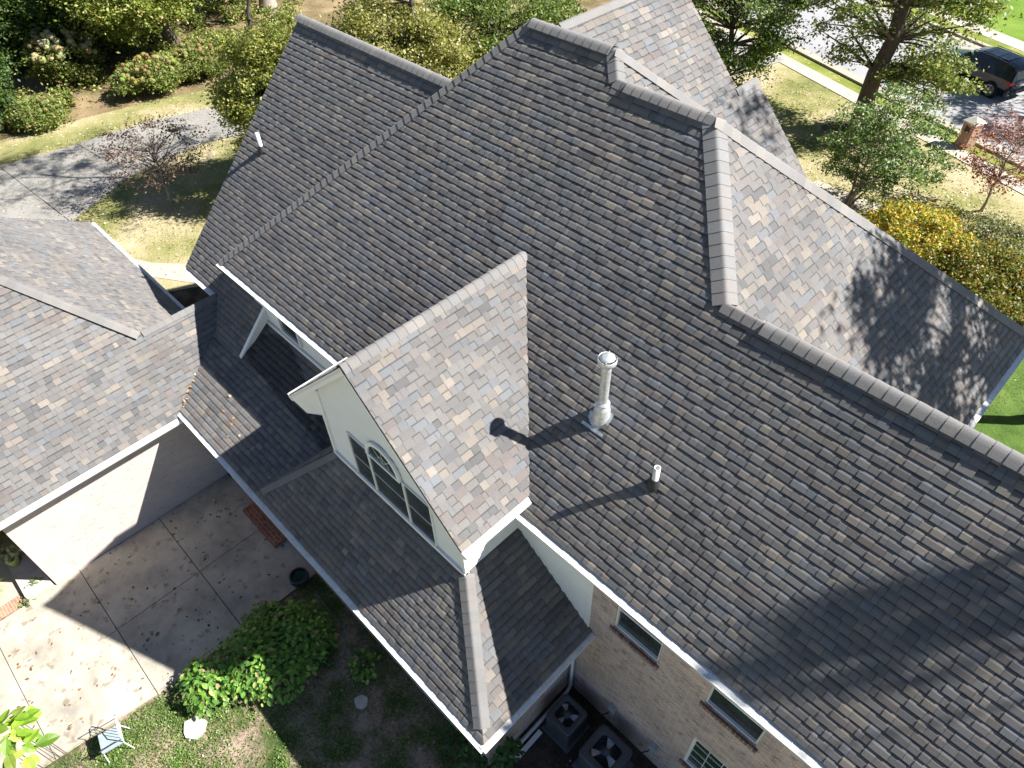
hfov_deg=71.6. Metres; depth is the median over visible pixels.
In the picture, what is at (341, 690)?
fallen leaves
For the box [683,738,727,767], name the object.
window
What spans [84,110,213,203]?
fruit tree
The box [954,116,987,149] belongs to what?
mailbox pillar
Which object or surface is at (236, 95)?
maple tree
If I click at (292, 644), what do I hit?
hydrangea
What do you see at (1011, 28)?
lawn
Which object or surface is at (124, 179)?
fallen leaves
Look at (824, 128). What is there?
garden bed
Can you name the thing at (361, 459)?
window
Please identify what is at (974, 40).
kerb
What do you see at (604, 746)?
air conditioner
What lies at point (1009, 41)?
pavement
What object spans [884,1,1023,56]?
verge
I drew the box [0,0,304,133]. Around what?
undergrowth
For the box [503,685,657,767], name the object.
garden bed
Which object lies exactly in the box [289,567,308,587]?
plant pot
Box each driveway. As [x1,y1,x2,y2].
[0,33,783,220]
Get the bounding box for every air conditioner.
[542,694,589,752]
[572,724,633,767]
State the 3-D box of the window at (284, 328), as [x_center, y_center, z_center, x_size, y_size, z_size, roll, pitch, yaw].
[-5.173,-1.329,16.412,0.070,0.790,0.850,-36,55,-28]
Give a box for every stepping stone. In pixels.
[184,716,206,739]
[354,695,367,708]
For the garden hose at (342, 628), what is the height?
0.041 m
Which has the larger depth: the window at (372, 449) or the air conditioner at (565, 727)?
the air conditioner at (565, 727)
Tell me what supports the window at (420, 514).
in the brick house
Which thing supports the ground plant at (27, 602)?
on the ground at (64, 135)
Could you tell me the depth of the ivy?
14.23 m
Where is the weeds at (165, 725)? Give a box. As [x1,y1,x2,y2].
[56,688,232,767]
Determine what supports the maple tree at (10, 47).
on the woodland floor at (100, 103)
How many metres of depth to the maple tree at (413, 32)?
26.20 m
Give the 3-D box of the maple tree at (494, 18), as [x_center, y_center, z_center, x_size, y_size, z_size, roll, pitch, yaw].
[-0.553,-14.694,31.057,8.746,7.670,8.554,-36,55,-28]
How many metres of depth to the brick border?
17.43 m
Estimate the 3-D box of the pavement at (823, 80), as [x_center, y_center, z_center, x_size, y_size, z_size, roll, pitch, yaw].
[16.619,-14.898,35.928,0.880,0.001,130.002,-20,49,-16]
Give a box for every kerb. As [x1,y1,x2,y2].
[704,2,1023,168]
[861,0,981,48]
[873,0,992,46]
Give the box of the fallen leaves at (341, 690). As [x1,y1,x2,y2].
[95,648,570,767]
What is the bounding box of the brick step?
[243,502,286,548]
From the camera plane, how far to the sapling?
10.62 m
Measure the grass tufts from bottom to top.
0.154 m
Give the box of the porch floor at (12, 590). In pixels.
[0,553,21,606]
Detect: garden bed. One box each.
[169,287,209,307]
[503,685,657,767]
[820,120,889,154]
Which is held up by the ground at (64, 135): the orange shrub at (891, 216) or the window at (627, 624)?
the orange shrub at (891, 216)
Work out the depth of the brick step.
18.76 m
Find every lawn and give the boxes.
[933,0,1023,41]
[973,359,1023,454]
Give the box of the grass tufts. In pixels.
[0,70,1023,412]
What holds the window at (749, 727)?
in the brick house
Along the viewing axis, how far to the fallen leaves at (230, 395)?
16.62 m
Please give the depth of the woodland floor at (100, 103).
38.99 m
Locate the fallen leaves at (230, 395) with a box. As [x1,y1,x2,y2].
[222,394,262,456]
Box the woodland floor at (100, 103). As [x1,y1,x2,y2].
[0,0,611,139]
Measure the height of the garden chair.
0.963 m
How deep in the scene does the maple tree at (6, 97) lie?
34.11 m
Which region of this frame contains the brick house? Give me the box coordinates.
[0,0,1023,767]
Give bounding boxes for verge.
[696,2,1023,180]
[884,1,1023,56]
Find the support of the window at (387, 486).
in the brick house
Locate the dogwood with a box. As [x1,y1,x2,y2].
[945,103,1023,211]
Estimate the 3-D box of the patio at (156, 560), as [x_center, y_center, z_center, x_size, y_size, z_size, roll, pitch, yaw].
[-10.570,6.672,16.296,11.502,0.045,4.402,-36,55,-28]
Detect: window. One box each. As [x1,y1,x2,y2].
[277,318,302,347]
[346,431,376,489]
[365,441,401,482]
[368,456,410,521]
[402,482,437,546]
[615,606,662,661]
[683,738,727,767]
[706,686,765,744]
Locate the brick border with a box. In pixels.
[0,593,27,620]
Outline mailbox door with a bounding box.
[964,126,970,132]
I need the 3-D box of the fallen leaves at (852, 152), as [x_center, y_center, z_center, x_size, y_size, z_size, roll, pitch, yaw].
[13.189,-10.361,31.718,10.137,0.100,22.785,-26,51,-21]
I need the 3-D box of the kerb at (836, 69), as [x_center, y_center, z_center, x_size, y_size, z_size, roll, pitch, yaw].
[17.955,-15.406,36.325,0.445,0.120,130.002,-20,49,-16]
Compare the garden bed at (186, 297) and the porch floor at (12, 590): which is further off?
the garden bed at (186, 297)
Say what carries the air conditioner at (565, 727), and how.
on the garden bed at (545, 750)
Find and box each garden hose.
[291,571,305,586]
[317,595,347,664]
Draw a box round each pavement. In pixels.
[697,9,1023,193]
[916,8,1023,50]
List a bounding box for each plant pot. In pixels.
[3,551,20,566]
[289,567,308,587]
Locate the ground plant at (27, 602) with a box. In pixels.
[17,575,47,607]
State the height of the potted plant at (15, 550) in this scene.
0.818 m
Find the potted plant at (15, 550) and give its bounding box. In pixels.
[0,543,22,563]
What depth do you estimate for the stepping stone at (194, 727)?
15.37 m
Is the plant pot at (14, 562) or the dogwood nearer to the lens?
the plant pot at (14, 562)
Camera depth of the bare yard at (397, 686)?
15.45 m
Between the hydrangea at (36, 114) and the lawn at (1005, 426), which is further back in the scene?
the hydrangea at (36, 114)
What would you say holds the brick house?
on the ground at (64, 135)
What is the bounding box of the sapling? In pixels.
[0,705,87,767]
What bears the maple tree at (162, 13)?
on the woodland floor at (100, 103)
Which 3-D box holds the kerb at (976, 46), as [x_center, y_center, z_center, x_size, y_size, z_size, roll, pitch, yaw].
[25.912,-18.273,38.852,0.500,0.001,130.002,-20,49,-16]
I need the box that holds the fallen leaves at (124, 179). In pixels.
[2,106,238,274]
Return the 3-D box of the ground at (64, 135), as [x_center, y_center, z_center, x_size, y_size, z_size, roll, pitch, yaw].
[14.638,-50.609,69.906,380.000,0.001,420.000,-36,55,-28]
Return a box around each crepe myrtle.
[802,80,963,207]
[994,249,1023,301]
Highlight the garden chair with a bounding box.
[94,715,134,763]
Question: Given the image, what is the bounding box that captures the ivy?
[439,723,524,767]
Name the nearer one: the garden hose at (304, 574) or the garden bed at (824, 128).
the garden hose at (304, 574)
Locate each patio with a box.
[0,474,315,767]
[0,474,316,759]
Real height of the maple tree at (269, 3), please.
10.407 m
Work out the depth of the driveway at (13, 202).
32.02 m
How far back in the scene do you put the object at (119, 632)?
17.36 m
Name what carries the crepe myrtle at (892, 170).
on the ground at (64, 135)
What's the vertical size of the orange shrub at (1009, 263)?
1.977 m
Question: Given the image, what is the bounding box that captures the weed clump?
[348,647,382,684]
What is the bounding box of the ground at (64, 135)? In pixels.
[0,11,1023,764]
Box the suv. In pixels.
[936,45,1023,98]
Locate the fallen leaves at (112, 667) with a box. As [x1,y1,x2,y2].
[0,490,283,729]
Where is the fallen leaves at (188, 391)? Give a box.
[183,373,195,406]
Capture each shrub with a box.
[855,195,990,285]
[919,201,1023,268]
[920,235,1023,326]
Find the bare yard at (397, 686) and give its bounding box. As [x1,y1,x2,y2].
[44,574,487,767]
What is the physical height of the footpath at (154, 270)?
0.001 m
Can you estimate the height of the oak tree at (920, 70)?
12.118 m
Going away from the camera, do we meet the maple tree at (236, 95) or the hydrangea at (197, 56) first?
the maple tree at (236, 95)
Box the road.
[710,0,1023,159]
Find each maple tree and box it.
[0,0,86,62]
[0,0,157,61]
[0,37,27,129]
[25,0,214,53]
[196,0,294,150]
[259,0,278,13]
[319,0,487,79]
[414,0,591,74]
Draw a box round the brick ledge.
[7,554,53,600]
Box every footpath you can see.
[134,259,194,282]
[813,181,882,217]
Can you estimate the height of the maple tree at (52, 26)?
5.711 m
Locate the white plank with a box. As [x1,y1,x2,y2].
[515,730,541,757]
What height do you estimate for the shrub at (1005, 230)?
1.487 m
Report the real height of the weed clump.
0.360 m
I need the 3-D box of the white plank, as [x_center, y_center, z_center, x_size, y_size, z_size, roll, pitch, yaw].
[0.334,7.642,15.000,0.100,0.030,0.800,35,57,29]
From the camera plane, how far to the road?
35.54 m
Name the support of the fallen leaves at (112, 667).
on the patio at (156, 560)
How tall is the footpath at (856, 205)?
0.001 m
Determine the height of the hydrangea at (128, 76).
1.875 m
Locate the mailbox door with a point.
(966, 129)
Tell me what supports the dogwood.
on the ground at (64, 135)
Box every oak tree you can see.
[692,0,826,87]
[800,0,1022,133]
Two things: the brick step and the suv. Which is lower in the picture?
the brick step
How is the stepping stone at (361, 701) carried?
on the bare yard at (397, 686)
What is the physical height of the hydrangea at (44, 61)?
2.892 m
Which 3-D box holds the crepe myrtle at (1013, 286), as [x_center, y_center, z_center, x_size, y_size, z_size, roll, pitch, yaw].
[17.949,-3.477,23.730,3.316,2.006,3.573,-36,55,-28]
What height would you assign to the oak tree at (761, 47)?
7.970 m
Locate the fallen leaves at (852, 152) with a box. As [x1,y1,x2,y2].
[745,73,1019,227]
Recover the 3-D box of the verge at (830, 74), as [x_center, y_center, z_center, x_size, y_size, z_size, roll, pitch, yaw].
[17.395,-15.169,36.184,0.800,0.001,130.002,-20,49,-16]
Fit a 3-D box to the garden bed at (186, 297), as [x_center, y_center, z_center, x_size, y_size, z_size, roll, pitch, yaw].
[-8.380,-1.869,24.352,4.800,0.001,10.000,-36,55,-28]
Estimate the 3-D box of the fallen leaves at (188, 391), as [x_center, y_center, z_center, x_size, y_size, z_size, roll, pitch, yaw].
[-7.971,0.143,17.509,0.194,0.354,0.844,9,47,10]
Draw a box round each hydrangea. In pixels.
[3,92,77,137]
[19,22,108,86]
[101,51,192,97]
[170,36,231,82]
[174,598,339,719]

